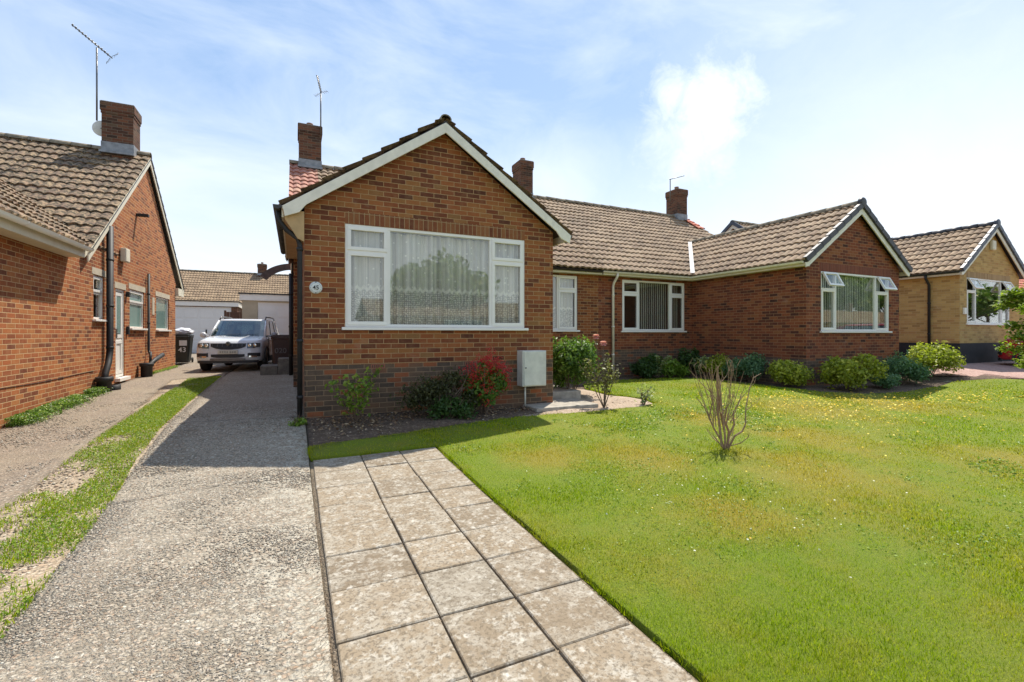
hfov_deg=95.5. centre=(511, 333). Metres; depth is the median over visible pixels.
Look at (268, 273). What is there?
side gate arch
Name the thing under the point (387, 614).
paved path
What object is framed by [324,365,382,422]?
rose bush
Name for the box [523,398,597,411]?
stone slab
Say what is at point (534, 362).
door
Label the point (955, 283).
bungalow
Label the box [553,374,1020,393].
shrub bed
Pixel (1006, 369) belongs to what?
pink driveway
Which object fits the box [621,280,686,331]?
window
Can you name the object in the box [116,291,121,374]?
door
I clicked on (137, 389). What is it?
neighbour driveway
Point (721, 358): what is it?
shrub
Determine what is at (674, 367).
shrub
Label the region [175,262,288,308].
bungalow
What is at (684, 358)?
shrub
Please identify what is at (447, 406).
dark shrub
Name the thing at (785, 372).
shrub
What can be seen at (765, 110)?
sky
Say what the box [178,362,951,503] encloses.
ground
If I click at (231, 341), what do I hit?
parked car
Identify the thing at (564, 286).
window
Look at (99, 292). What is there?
window
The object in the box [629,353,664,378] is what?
spiky shrub
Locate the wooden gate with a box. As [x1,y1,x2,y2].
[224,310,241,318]
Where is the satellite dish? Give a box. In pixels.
[92,121,100,135]
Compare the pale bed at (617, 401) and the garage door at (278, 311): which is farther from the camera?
the garage door at (278, 311)
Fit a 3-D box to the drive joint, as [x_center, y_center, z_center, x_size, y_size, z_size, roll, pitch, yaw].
[-2.668,1.390,4.241,1.538,0.008,0.106,0,0,-31]
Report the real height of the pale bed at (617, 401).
0.139 m
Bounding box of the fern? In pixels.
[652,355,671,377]
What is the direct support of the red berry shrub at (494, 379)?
on the flower bed at (323, 436)
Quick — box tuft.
[288,408,307,426]
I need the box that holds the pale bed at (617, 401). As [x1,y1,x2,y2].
[522,389,651,415]
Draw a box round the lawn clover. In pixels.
[444,402,1023,602]
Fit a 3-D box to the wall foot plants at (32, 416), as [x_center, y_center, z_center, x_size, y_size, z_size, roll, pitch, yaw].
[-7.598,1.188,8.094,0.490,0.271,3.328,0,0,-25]
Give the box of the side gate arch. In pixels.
[260,264,290,279]
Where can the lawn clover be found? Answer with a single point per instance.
(912, 518)
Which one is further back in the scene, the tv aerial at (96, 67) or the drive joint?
the tv aerial at (96, 67)
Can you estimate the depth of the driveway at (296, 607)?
2.85 m
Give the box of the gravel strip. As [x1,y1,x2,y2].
[0,376,223,637]
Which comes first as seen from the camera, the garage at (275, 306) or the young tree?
the young tree
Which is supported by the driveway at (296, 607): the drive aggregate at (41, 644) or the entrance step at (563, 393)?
the drive aggregate at (41, 644)
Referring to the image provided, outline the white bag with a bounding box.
[175,327,193,333]
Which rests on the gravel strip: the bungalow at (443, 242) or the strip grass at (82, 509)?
the strip grass at (82, 509)
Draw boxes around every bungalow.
[0,100,184,428]
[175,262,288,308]
[273,114,604,417]
[512,158,912,385]
[721,219,1023,362]
[1019,279,1023,333]
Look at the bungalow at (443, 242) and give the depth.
7.50 m
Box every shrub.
[389,365,486,416]
[421,392,478,419]
[458,344,512,413]
[553,335,602,388]
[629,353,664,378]
[660,358,690,377]
[678,346,704,375]
[689,357,760,449]
[697,353,731,378]
[721,352,770,382]
[765,359,814,385]
[817,353,888,389]
[870,373,901,388]
[876,349,932,384]
[900,340,966,377]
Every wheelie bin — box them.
[175,334,193,362]
[270,335,288,363]
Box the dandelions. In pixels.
[617,388,1023,537]
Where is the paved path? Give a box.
[313,447,696,681]
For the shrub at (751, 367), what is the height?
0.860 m
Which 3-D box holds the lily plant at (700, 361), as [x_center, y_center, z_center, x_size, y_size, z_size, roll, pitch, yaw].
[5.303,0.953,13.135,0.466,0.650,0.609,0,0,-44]
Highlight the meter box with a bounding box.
[517,350,545,405]
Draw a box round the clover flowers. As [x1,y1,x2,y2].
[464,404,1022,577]
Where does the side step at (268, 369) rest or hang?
on the driveway at (296, 607)
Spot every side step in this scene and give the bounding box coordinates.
[260,364,277,374]
[278,357,288,374]
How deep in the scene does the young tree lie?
10.62 m
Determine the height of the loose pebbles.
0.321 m
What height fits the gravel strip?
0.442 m
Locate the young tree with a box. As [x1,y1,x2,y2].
[989,285,1023,368]
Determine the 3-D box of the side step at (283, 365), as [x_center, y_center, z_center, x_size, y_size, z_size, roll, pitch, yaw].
[-6.584,1.000,13.535,0.395,0.600,0.900,0,0,-25]
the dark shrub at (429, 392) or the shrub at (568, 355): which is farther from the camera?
the shrub at (568, 355)
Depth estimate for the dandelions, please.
8.90 m
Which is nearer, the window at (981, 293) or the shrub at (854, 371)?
the shrub at (854, 371)
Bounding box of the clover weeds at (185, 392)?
[0,377,216,638]
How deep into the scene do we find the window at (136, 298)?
12.18 m
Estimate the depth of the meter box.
7.96 m
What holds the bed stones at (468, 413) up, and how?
on the flower bed at (323, 436)
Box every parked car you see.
[197,316,278,369]
[997,338,1023,365]
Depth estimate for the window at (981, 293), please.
16.76 m
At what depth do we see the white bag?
17.53 m
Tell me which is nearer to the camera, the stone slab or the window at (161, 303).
the stone slab
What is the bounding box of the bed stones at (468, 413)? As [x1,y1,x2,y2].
[311,394,634,442]
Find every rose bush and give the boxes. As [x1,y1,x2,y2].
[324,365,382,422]
[578,334,623,407]
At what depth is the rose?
8.38 m
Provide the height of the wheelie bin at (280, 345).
1.111 m
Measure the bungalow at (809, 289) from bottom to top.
8.030 m
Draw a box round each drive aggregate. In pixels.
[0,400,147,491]
[0,402,319,681]
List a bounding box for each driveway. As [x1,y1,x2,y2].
[0,353,244,513]
[0,363,333,681]
[929,361,1023,378]
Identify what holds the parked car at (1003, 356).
on the pink driveway at (1006, 369)
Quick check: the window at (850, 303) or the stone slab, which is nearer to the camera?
the stone slab
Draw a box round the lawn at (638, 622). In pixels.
[309,378,1023,681]
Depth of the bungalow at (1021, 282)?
23.15 m
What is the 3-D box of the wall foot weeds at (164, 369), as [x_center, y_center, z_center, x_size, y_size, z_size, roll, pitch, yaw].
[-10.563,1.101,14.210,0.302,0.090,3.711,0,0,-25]
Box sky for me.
[0,0,1023,273]
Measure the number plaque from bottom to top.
0.176 m
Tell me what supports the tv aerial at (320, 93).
attached to the bungalow at (443, 242)
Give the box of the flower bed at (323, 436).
[305,407,544,445]
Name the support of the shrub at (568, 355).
on the pale bed at (617, 401)
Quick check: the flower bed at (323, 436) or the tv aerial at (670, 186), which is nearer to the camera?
the flower bed at (323, 436)
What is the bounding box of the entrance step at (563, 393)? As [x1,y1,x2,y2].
[553,385,580,399]
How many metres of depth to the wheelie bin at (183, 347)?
17.43 m
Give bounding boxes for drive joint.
[110,474,309,503]
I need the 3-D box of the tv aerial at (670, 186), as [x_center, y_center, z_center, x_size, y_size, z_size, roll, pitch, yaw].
[7.256,-6.397,20.453,0.975,1.294,0.068,0,0,-31]
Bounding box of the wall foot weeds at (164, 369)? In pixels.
[153,365,180,373]
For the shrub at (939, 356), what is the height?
1.064 m
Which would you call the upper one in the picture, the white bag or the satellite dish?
the satellite dish
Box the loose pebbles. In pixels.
[0,395,199,628]
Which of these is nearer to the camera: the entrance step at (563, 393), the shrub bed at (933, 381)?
the entrance step at (563, 393)
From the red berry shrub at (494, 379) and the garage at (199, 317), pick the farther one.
the garage at (199, 317)
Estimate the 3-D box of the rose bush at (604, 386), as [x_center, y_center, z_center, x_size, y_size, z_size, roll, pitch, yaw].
[1.537,0.662,8.189,0.634,1.316,0.671,0,0,-25]
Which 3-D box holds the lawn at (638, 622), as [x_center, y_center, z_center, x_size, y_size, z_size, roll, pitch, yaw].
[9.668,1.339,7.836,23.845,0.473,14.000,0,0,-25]
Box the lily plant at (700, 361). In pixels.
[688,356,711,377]
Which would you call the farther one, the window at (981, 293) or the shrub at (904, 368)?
the window at (981, 293)
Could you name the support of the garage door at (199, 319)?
in the garage at (199, 317)
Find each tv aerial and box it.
[71,24,118,120]
[316,75,328,134]
[669,176,682,201]
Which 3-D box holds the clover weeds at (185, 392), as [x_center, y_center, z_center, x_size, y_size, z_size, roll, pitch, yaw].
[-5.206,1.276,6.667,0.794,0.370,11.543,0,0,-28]
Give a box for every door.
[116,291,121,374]
[175,306,230,352]
[258,302,288,361]
[524,351,545,385]
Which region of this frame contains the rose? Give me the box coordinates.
[636,383,654,404]
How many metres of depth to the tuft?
6.24 m
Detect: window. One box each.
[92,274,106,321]
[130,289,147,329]
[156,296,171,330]
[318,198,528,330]
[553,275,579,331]
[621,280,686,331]
[820,271,897,332]
[966,277,1014,325]
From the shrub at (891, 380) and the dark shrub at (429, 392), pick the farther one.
the shrub at (891, 380)
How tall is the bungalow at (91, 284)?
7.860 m
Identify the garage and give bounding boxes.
[175,300,241,352]
[238,292,288,361]
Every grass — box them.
[0,375,220,638]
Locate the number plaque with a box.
[309,282,321,293]
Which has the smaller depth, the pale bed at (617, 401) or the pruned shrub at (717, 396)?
the pruned shrub at (717, 396)
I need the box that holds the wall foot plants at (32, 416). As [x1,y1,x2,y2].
[3,386,112,427]

